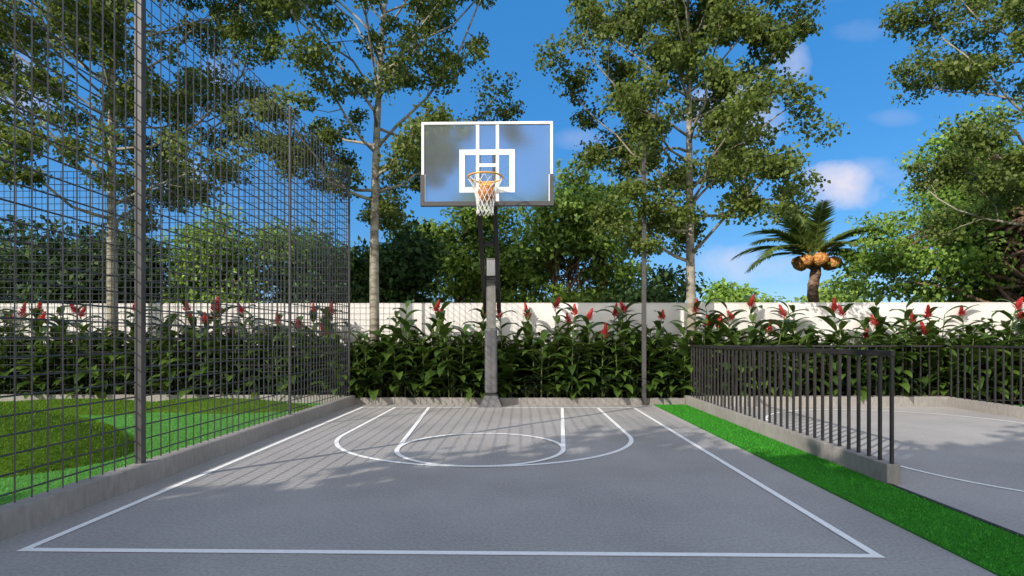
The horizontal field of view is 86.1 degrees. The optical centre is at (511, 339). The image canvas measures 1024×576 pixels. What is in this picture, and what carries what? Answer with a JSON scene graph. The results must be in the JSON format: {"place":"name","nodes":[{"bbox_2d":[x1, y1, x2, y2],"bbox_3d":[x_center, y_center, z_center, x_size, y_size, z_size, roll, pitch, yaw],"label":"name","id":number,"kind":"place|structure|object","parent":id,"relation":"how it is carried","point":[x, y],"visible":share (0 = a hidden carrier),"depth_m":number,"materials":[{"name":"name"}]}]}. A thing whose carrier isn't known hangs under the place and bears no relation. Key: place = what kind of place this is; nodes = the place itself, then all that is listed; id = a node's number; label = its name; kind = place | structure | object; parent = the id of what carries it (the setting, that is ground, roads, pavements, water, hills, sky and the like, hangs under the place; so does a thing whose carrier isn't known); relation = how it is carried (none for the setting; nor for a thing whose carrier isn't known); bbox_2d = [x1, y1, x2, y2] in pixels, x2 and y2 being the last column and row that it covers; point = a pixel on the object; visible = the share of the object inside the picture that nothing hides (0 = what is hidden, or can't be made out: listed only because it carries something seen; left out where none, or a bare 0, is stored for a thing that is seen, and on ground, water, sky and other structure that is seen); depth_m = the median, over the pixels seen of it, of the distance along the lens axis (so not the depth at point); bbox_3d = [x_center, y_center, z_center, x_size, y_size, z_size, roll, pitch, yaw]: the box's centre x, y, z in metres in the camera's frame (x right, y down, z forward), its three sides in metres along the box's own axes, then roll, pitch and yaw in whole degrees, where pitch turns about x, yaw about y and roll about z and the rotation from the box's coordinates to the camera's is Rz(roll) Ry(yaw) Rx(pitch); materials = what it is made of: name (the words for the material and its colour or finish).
{"place":"outdoors","nodes":[
{"label":"outdoors","id":0,"kind":"place"},
{"bbox_2d":[0,403,321,505],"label":"lawn","id":1,"kind":"structure","parent":0,"point":[95,471],"depth_m":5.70,"materials":[{"name":"green plant"}]},
{"bbox_2d":[7,399,153,415],"bbox_3d":[-6.855,0.984,8.238,3.691,0.150,1.615,0,0,1],"label":"grass mound","id":2,"kind":"object","parent":1,"relation":"on","point":[120,405],"depth_m":7.80,"materials":[{"name":"green plant"}]},
{"bbox_2d":[0,397,312,478],"bbox_3d":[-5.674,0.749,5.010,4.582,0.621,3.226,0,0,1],"label":"grass mound","id":3,"kind":"object","parent":1,"relation":"on","point":[42,456],"depth_m":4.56,"materials":[{"name":"green plant"}]},
{"bbox_2d":[146,398,311,413],"bbox_3d":[-4.374,0.971,8.197,3.023,0.177,1.146,0,0,1],"label":"grass mound","id":4,"kind":"object","parent":1,"relation":"on","point":[197,409],"depth_m":7.88,"materials":[{"name":"green plant"}]},
{"bbox_2d":[0,404,997,575],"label":"court","id":5,"kind":"object","parent":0,"point":[654,486],"visible":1,"depth_m":3.35,"materials":[{"name":"concrete"}]},
{"bbox_2d":[17,407,884,557],"bbox_3d":[-0.276,1.046,5.596,4.254,0.001,5.845,0,0,1],"label":"court line","id":6,"kind":"object","parent":5,"relation":"on","point":[872,553],"visible":1,"depth_m":2.72,"materials":[{"name":"paint"}]},
{"bbox_2d":[394,433,565,466],"bbox_3d":[-0.304,1.044,5.332,1.645,0.001,1.645,0,0,1],"label":"court line","id":7,"kind":"object","parent":5,"relation":"on","point":[399,454],"visible":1,"depth_m":4.99,"materials":[{"name":"paint"}]},
{"bbox_2d":[334,407,633,466],"bbox_3d":[-0.282,1.046,6.490,3.185,0.001,3.952,0,0,1],"label":"court line","id":8,"kind":"object","parent":5,"relation":"on","point":[338,446],"visible":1,"depth_m":5.18,"materials":[{"name":"paint"}]},
{"bbox_2d":[420,121,553,407],"bbox_3d":[-0.544,-0.961,7.888,1.648,4.015,1.998,0,0,-26],"label":"basketball hoop","id":9,"kind":"object","parent":5,"relation":"on","point":[510,163],"visible":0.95,"depth_m":7.46,"materials":[{"name":"grey"}]},
{"bbox_2d":[355,397,685,404],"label":"kerb","id":10,"kind":"structure","parent":5,"relation":"on","point":[516,401],"depth_m":8.90,"materials":[{"name":"concrete"}]},
{"bbox_2d":[642,133,645,404],"bbox_3d":[2.123,-1.135,8.816,0.072,4.370,0.072,0,0,1],"label":"metal post","id":11,"kind":"object","parent":5,"relation":"on","point":[643,298],"visible":0.5,"depth_m":8.78,"materials":[{"name":"grey metal"}]},
{"bbox_2d":[0,0,1023,302],"label":"sky","id":12,"kind":"structure","parent":0,"point":[851,57],"materials":[{"name":"blue"}]},
{"bbox_2d":[13,393,1023,399],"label":"planter bed","id":13,"kind":"object","parent":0,"point":[659,396],"visible":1,"depth_m":9.36,"materials":[{"name":"grey concrete"}]},
{"bbox_2d":[0,302,50,393],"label":"ginger plant","id":14,"kind":"object","parent":13,"relation":"on","point":[4,364],"visible":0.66,"depth_m":9.27,"materials":[{"name":"green plant"}]},
{"bbox_2d":[8,311,69,398],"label":"ginger plant","id":15,"kind":"object","parent":13,"relation":"on","point":[23,368],"visible":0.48,"depth_m":9.09,"materials":[{"name":"green plant"}]},
{"bbox_2d":[11,302,69,393],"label":"ginger plant","id":16,"kind":"object","parent":13,"relation":"on","point":[39,307],"visible":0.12,"depth_m":9.49,"materials":[{"name":"green plant"}]},
{"bbox_2d":[16,307,95,397],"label":"ginger plant","id":17,"kind":"object","parent":13,"relation":"on","point":[59,329],"visible":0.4,"depth_m":9.17,"materials":[{"name":"green plant"}]},
{"bbox_2d":[53,302,127,398],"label":"ginger plant","id":18,"kind":"object","parent":13,"relation":"on","point":[96,366],"visible":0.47,"depth_m":9.13,"materials":[{"name":"green plant"}]},
{"bbox_2d":[82,310,156,394],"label":"ginger plant","id":19,"kind":"object","parent":13,"relation":"on","point":[119,389],"visible":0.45,"depth_m":9.13,"materials":[{"name":"green plant"}]},
{"bbox_2d":[107,303,191,394],"bbox_3d":[-6.140,0.200,9.306,1.096,1.722,1.162,0,0,-2],"label":"ginger plant","id":20,"kind":"object","parent":13,"relation":"on","point":[147,354],"visible":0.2,"depth_m":9.12,"materials":[{"name":"green plant"}]},
{"bbox_2d":[0,0,302,393],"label":"tall tree","id":21,"kind":"object","parent":13,"relation":"on","point":[239,28],"visible":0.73,"depth_m":9.23,"materials":[{"name":"green plant"}]},
{"bbox_2d":[131,299,208,393],"bbox_3d":[-5.689,0.145,9.262,1.286,1.706,1.101,0,0,-25],"label":"ginger plant","id":22,"kind":"object","parent":13,"relation":"on","point":[165,369],"visible":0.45,"depth_m":9.09,"materials":[{"name":"green plant"}]},
{"bbox_2d":[167,297,235,397],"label":"ginger plant","id":23,"kind":"object","parent":13,"relation":"on","point":[197,335],"visible":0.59,"depth_m":9.12,"materials":[{"name":"green plant"}]},
{"bbox_2d":[188,299,266,393],"bbox_3d":[-4.684,0.140,9.352,1.257,1.662,1.179,0,0,-15],"label":"ginger plant","id":24,"kind":"object","parent":13,"relation":"on","point":[223,366],"visible":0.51,"depth_m":9.11,"materials":[{"name":"green plant"}]},
{"bbox_2d":[224,302,293,399],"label":"ginger plant","id":25,"kind":"object","parent":13,"relation":"on","point":[261,360],"visible":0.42,"depth_m":9.15,"materials":[{"name":"green plant"}]},
{"bbox_2d":[246,322,317,395],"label":"ginger plant","id":26,"kind":"object","parent":13,"relation":"on","point":[281,342],"visible":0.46,"depth_m":9.09,"materials":[{"name":"green plant"}]},
{"bbox_2d":[274,302,325,394],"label":"ginger plant","id":27,"kind":"object","parent":13,"relation":"on","point":[281,336],"visible":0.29,"depth_m":9.37,"materials":[{"name":"green plant"}]},
{"bbox_2d":[277,305,345,394],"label":"ginger plant","id":28,"kind":"object","parent":13,"relation":"on","point":[299,359],"visible":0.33,"depth_m":9.11,"materials":[{"name":"green plant"}]},
{"bbox_2d":[306,301,371,398],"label":"ginger plant","id":29,"kind":"object","parent":13,"relation":"on","point":[359,393],"visible":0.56,"depth_m":9.02,"materials":[{"name":"green plant"}]},
{"bbox_2d":[336,331,397,401],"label":"ginger plant","id":30,"kind":"object","parent":13,"relation":"on","point":[368,352],"visible":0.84,"depth_m":9.04,"materials":[{"name":"green plant"}]},
{"bbox_2d":[216,0,526,396],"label":"tall tree","id":31,"kind":"object","parent":13,"relation":"on","point":[396,69],"visible":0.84,"depth_m":8.76,"materials":[{"name":"green plant"}]},
{"bbox_2d":[355,310,412,395],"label":"ginger plant","id":32,"kind":"object","parent":13,"relation":"on","point":[398,322],"visible":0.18,"depth_m":9.49,"materials":[{"name":"green plant"}]},
{"bbox_2d":[362,299,436,396],"bbox_3d":[-1.919,0.169,9.215,1.171,1.758,1.187,0,0,-38],"label":"ginger plant","id":33,"kind":"object","parent":13,"relation":"on","point":[392,351],"visible":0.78,"depth_m":9.12,"materials":[{"name":"green plant"}]},
{"bbox_2d":[388,331,447,396],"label":"ginger plant","id":34,"kind":"object","parent":13,"relation":"on","point":[419,373],"visible":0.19,"depth_m":9.34,"materials":[{"name":"green plant"}]},
{"bbox_2d":[386,307,457,396],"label":"ginger plant","id":35,"kind":"object","parent":13,"relation":"on","point":[423,364],"visible":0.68,"depth_m":9.12,"materials":[{"name":"green plant"}]},
{"bbox_2d":[412,301,472,396],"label":"ginger plant","id":36,"kind":"object","parent":13,"relation":"on","point":[430,327],"visible":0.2,"depth_m":9.31,"materials":[{"name":"green plant"}]},
{"bbox_2d":[425,299,484,396],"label":"ginger plant","id":37,"kind":"object","parent":13,"relation":"on","point":[449,360],"visible":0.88,"depth_m":9.00,"materials":[{"name":"green plant"}]},
{"bbox_2d":[448,304,498,395],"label":"ginger plant","id":38,"kind":"object","parent":13,"relation":"on","point":[475,344],"visible":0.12,"depth_m":9.37,"materials":[{"name":"green plant"}]},
{"bbox_2d":[451,307,511,401],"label":"ginger plant","id":39,"kind":"object","parent":13,"relation":"on","point":[476,362],"visible":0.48,"depth_m":9.00,"materials":[{"name":"green plant"}]},
{"bbox_2d":[470,304,528,396],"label":"ginger plant","id":40,"kind":"object","parent":13,"relation":"on","point":[505,367],"visible":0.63,"depth_m":9.03,"materials":[{"name":"green plant"}]},
{"bbox_2d":[497,302,540,395],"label":"ginger plant","id":41,"kind":"object","parent":13,"relation":"on","point":[527,315],"visible":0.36,"depth_m":9.46,"materials":[{"name":"green plant"}]},
{"bbox_2d":[510,375,547,396],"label":"fan leaf plant","id":42,"kind":"object","parent":13,"relation":"on","point":[527,379],"visible":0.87,"depth_m":8.94,"materials":[{"name":"green plant"}]},
{"bbox_2d":[507,321,581,397],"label":"ginger plant","id":43,"kind":"object","parent":13,"relation":"on","point":[543,353],"visible":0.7,"depth_m":9.02,"materials":[{"name":"green plant"}]},
{"bbox_2d":[531,303,605,399],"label":"ginger plant","id":44,"kind":"object","parent":13,"relation":"on","point":[566,384],"visible":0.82,"depth_m":8.95,"materials":[{"name":"green plant"}]},
{"bbox_2d":[547,296,612,396],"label":"ginger plant","id":45,"kind":"object","parent":13,"relation":"on","point":[555,304],"visible":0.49,"depth_m":9.24,"materials":[{"name":"green plant"}]},
{"bbox_2d":[570,308,626,397],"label":"ginger plant","id":46,"kind":"object","parent":13,"relation":"on","point":[590,358],"visible":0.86,"depth_m":9.03,"materials":[{"name":"green plant"}]},
{"bbox_2d":[578,303,636,395],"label":"ginger plant","id":47,"kind":"object","parent":13,"relation":"on","point":[614,314],"visible":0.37,"depth_m":9.33,"materials":[{"name":"green plant"}]},
{"bbox_2d":[590,306,657,397],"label":"ginger plant","id":48,"kind":"object","parent":13,"relation":"on","point":[616,351],"visible":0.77,"depth_m":8.97,"materials":[{"name":"green plant"}]},
{"bbox_2d":[612,302,659,397],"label":"ginger plant","id":49,"kind":"object","parent":13,"relation":"on","point":[639,355],"visible":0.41,"depth_m":9.19,"materials":[{"name":"green plant"}]},
{"bbox_2d":[612,309,678,397],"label":"ginger plant","id":50,"kind":"object","parent":13,"relation":"on","point":[650,391],"visible":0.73,"depth_m":9.04,"materials":[{"name":"green plant"}]},
{"bbox_2d":[635,323,695,396],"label":"ginger plant","id":51,"kind":"object","parent":13,"relation":"on","point":[671,340],"visible":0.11,"depth_m":9.25,"materials":[{"name":"green plant"}]},
{"bbox_2d":[646,305,713,397],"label":"ginger plant","id":52,"kind":"object","parent":13,"relation":"on","point":[682,363],"visible":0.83,"depth_m":8.92,"materials":[{"name":"green plant"}]},
{"bbox_2d":[532,0,849,394],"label":"tall tree","id":53,"kind":"object","parent":13,"relation":"on","point":[679,49],"visible":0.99,"depth_m":8.80,"materials":[{"name":"green plant"}]},
{"bbox_2d":[675,299,734,394],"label":"ginger plant","id":54,"kind":"object","parent":13,"relation":"on","point":[697,338],"visible":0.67,"depth_m":9.05,"materials":[{"name":"green plant"}]},
{"bbox_2d":[696,298,747,393],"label":"ginger plant","id":55,"kind":"object","parent":13,"relation":"on","point":[714,317],"visible":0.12,"depth_m":9.30,"materials":[{"name":"green plant"}]},
{"bbox_2d":[708,299,767,394],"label":"ginger plant","id":56,"kind":"object","parent":13,"relation":"on","point":[735,338],"visible":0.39,"depth_m":8.98,"materials":[{"name":"green plant"}]},
{"bbox_2d":[738,304,806,395],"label":"ginger plant","id":57,"kind":"object","parent":13,"relation":"on","point":[781,309],"visible":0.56,"depth_m":8.99,"materials":[{"name":"green plant"}]},
{"bbox_2d":[742,294,817,394],"bbox_3d":[4.528,0.087,9.423,1.337,1.768,1.254,0,0,9],"label":"ginger plant","id":58,"kind":"object","parent":13,"relation":"on","point":[749,301],"visible":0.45,"depth_m":9.24,"materials":[{"name":"green plant"}]},
{"bbox_2d":[765,299,828,394],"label":"ginger plant","id":59,"kind":"object","parent":13,"relation":"on","point":[812,327],"visible":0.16,"depth_m":9.44,"materials":[{"name":"green plant"}]},
{"bbox_2d":[771,304,829,396],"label":"ginger plant","id":60,"kind":"object","parent":13,"relation":"on","point":[791,327],"visible":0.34,"depth_m":8.90,"materials":[{"name":"green plant"}]},
{"bbox_2d":[789,303,859,396],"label":"ginger plant","id":61,"kind":"object","parent":13,"relation":"on","point":[842,324],"visible":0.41,"depth_m":8.98,"materials":[{"name":"green plant"}]},
{"bbox_2d":[811,297,894,401],"bbox_3d":[5.495,0.130,9.013,1.049,1.690,1.169,0,0,-8],"label":"ginger plant","id":62,"kind":"object","parent":13,"relation":"on","point":[832,312],"visible":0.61,"depth_m":9.00,"materials":[{"name":"green plant"}]},
{"bbox_2d":[827,314,894,394],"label":"ginger plant","id":63,"kind":"object","parent":13,"relation":"on","point":[874,321],"visible":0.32,"depth_m":9.26,"materials":[{"name":"green plant"}]},
{"bbox_2d":[851,324,923,395],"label":"ginger plant","id":64,"kind":"object","parent":13,"relation":"on","point":[905,385],"visible":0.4,"depth_m":8.81,"materials":[{"name":"green plant"}]},
{"bbox_2d":[855,295,920,394],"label":"ginger plant","id":65,"kind":"object","parent":13,"relation":"on","point":[874,310],"visible":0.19,"depth_m":9.28,"materials":[{"name":"green plant"}]},
{"bbox_2d":[871,297,949,395],"bbox_3d":[6.502,0.176,9.109,1.176,1.742,1.160,0,0,14],"label":"ginger plant","id":66,"kind":"object","parent":13,"relation":"on","point":[913,337],"visible":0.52,"depth_m":8.94,"materials":[{"name":"green plant"}]},
{"bbox_2d":[900,311,941,394],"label":"ginger plant","id":67,"kind":"object","parent":13,"relation":"on","point":[911,321],"visible":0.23,"depth_m":9.29,"materials":[{"name":"green plant"}]},
{"bbox_2d":[915,305,973,397],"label":"ginger plant","id":68,"kind":"object","parent":13,"relation":"on","point":[945,359],"visible":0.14,"depth_m":9.09,"materials":[{"name":"green plant"}]},
{"bbox_2d":[878,0,1023,243],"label":"tall tree","id":69,"kind":"object","parent":13,"relation":"on","point":[954,74],"visible":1,"depth_m":9.75,"materials":[{"name":"green plant"}]},
{"bbox_2d":[912,304,990,401],"bbox_3d":[7.019,0.195,9.022,1.035,1.593,1.171,0,0,-17],"label":"ginger plant","id":70,"kind":"object","parent":13,"relation":"on","point":[929,328],"visible":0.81,"depth_m":8.89,"materials":[{"name":"green plant"}]},
{"bbox_2d":[940,304,1001,397],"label":"ginger plant","id":71,"kind":"object","parent":13,"relation":"on","point":[961,312],"visible":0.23,"depth_m":9.48,"materials":[{"name":"green plant"}]},
{"bbox_2d":[933,321,1014,398],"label":"ginger plant","id":72,"kind":"object","parent":13,"relation":"on","point":[967,339],"visible":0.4,"depth_m":8.88,"materials":[{"name":"green plant"}]},
{"bbox_2d":[944,297,1023,398],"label":"ginger plant","id":73,"kind":"object","parent":13,"relation":"on","point":[1018,304],"visible":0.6,"depth_m":8.86,"materials":[{"name":"green plant"}]},
{"bbox_2d":[966,310,1023,397],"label":"ginger plant","id":74,"kind":"object","parent":13,"relation":"on","point":[1015,389],"visible":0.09,"depth_m":9.16,"materials":[{"name":"green plant"}]},
{"bbox_2d":[983,309,1023,397],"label":"ginger plant","id":75,"kind":"object","parent":13,"relation":"on","point":[1019,328],"visible":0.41,"depth_m":9.03,"materials":[{"name":"green plant"}]},
{"bbox_2d":[726,406,1023,534],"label":"court","id":76,"kind":"object","parent":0,"point":[989,450],"visible":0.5,"depth_m":5.25,"materials":[{"name":"concrete"}]},
{"bbox_2d":[689,397,900,484],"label":"kerb","id":77,"kind":"structure","parent":76,"relation":"on","point":[882,470],"depth_m":4.96,"materials":[{"name":"concrete"}]},
{"bbox_2d":[690,345,894,463],"bbox_3d":[2.812,0.499,6.363,0.032,0.843,4.770,0,0,1],"label":"railing","id":78,"kind":"object","parent":77,"relation":"on","point":[868,353],"visible":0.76,"depth_m":5.30,"materials":[{"name":"metal"}]},
{"bbox_2d":[685,395,949,406],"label":"kerb","id":79,"kind":"structure","parent":76,"relation":"on","point":[918,401],"depth_m":8.64,"materials":[{"name":"concrete"}]},
{"bbox_2d":[700,345,1023,406],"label":"railing","id":80,"kind":"object","parent":79,"relation":"on","point":[979,365],"visible":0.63,"depth_m":8.74,"materials":[{"name":"metal"}]},
{"bbox_2d":[766,409,1023,491],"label":"court line","id":81,"kind":"object","parent":76,"relation":"on","point":[924,471],"visible":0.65,"depth_m":4.36,"materials":[{"name":"paint"}]},
{"bbox_2d":[988,401,1023,404],"bbox_3d":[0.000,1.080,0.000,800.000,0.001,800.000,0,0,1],"label":"ground","id":82,"kind":"structure","parent":0,"point":[1014,402],"depth_m":9.47,"materials":[{"name":"grey concrete"}]},
{"bbox_2d":[0,214,55,303],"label":"leafy tree","id":83,"kind":"object","parent":82,"relation":"on","point":[6,233],"visible":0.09,"depth_m":13.49,"materials":[{"name":"green plant"}]},
{"bbox_2d":[0,214,182,303],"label":"leafy tree","id":84,"kind":"object","parent":82,"relation":"on","point":[23,293],"visible":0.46,"depth_m":12.39,"materials":[{"name":"green plant"}]},
{"bbox_2d":[0,394,345,402],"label":"kerb","id":85,"kind":"structure","parent":82,"relation":"on","point":[155,398],"depth_m":9.01,"materials":[{"name":"concrete"}]},
{"bbox_2d":[0,170,347,394],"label":"fence","id":86,"kind":"object","parent":85,"relation":"on","point":[105,268],"visible":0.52,"depth_m":9.06,"materials":[{"name":"black metal"}]},
{"bbox_2d":[0,395,354,540],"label":"kerb","id":87,"kind":"structure","parent":82,"relation":"on","point":[27,513],"depth_m":3.86,"materials":[{"name":"concrete"}]},
{"bbox_2d":[0,0,349,502],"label":"fence","id":88,"kind":"object","parent":87,"relation":"on","point":[139,234],"visible":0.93,"depth_m":4.26,"materials":[{"name":"black metal"}]},
{"bbox_2d":[129,203,325,302],"bbox_3d":[-7.108,-1.236,14.093,4.254,4.674,3.674,0,0,1],"label":"leafy tree","id":89,"kind":"object","parent":82,"relation":"on","point":[210,264],"visible":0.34,"depth_m":13.68,"materials":[{"name":"green plant"}]},
{"bbox_2d":[250,218,366,302],"bbox_3d":[-5.632,-1.138,15.713,3.793,4.514,3.410,0,0,-39],"label":"leafy tree","id":90,"kind":"object","parent":82,"relation":"on","point":[281,290],"visible":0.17,"depth_m":15.04,"materials":[{"name":"green plant"}]},
{"bbox_2d":[324,216,454,302],"bbox_3d":[-3.052,-1.127,15.139,3.334,4.487,3.747,0,0,33],"label":"leafy tree","id":91,"kind":"object","parent":82,"relation":"on","point":[405,273],"visible":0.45,"depth_m":14.21,"materials":[{"name":"green plant"}]},
{"bbox_2d":[385,207,564,302],"bbox_3d":[-1.157,-2.019,17.405,5.760,6.261,3.436,0,0,1],"label":"leafy tree","id":92,"kind":"object","parent":82,"relation":"on","point":[465,284],"visible":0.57,"depth_m":16.83,"materials":[{"name":"green plant"}]},
{"bbox_2d":[0,302,1023,400],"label":"boundary wall","id":93,"kind":"structure","parent":82,"relation":"on","point":[459,314],"depth_m":9.83,"materials":[{"name":"white paint"}]},
{"bbox_2d":[473,156,661,302],"bbox_3d":[1.732,-2.165,16.493,5.729,6.540,4.095,0,0,1],"label":"leafy tree","id":94,"kind":"object","parent":82,"relation":"on","point":[557,235],"visible":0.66,"depth_m":16.04,"materials":[{"name":"green plant"}]},
{"bbox_2d":[586,262,711,302],"bbox_3d":[3.609,-0.488,14.545,3.209,3.221,2.902,0,0,25],"label":"leafy tree","id":95,"kind":"object","parent":82,"relation":"on","point":[658,290],"visible":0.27,"depth_m":14.18,"materials":[{"name":"green plant"}]},
{"bbox_2d":[699,277,785,302],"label":"leafy tree","id":96,"kind":"object","parent":82,"relation":"on","point":[723,292],"visible":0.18,"depth_m":29.36,"materials":[{"name":"green plant"}]},
{"bbox_2d":[730,199,896,302],"bbox_3d":[9.304,-1.828,16.950,4.727,5.877,3.774,0,0,1],"label":"palm tree","id":97,"kind":"object","parent":82,"relation":"on","point":[807,235],"visible":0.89,"depth_m":16.52,"materials":[{"name":"green plant"}]},
{"bbox_2d":[785,265,874,302],"bbox_3d":[13.696,-1.104,23.747,4.762,4.463,4.166,0,0,1],"label":"leafy tree","id":98,"kind":"object","parent":82,"relation":"on","point":[824,295],"visible":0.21,"depth_m":23.42,"materials":[{"name":"green plant"}]},
{"bbox_2d":[655,405,1023,575],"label":"turf strip","id":99,"kind":"object","parent":82,"relation":"on","point":[965,557],"visible":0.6,"depth_m":3.43,"materials":[{"name":"green plant"}]},
{"bbox_2d":[828,97,1023,302],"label":"leafy tree","id":100,"kind":"object","parent":82,"relation":"on","point":[962,264],"visible":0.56,"depth_m":14.06,"materials":[{"name":"green plant"}]},
{"bbox_2d":[887,483,1023,537],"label":"edging","id":101,"kind":"object","parent":82,"relation":"on","point":[967,514],"visible":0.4,"depth_m":3.31,"materials":[{"name":"grey concrete"}]},
{"bbox_2d":[948,397,1023,418],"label":"kerb","id":102,"kind":"structure","parent":82,"relation":"on","point":[993,408],"depth_m":7.89,"materials":[{"name":"concrete"}]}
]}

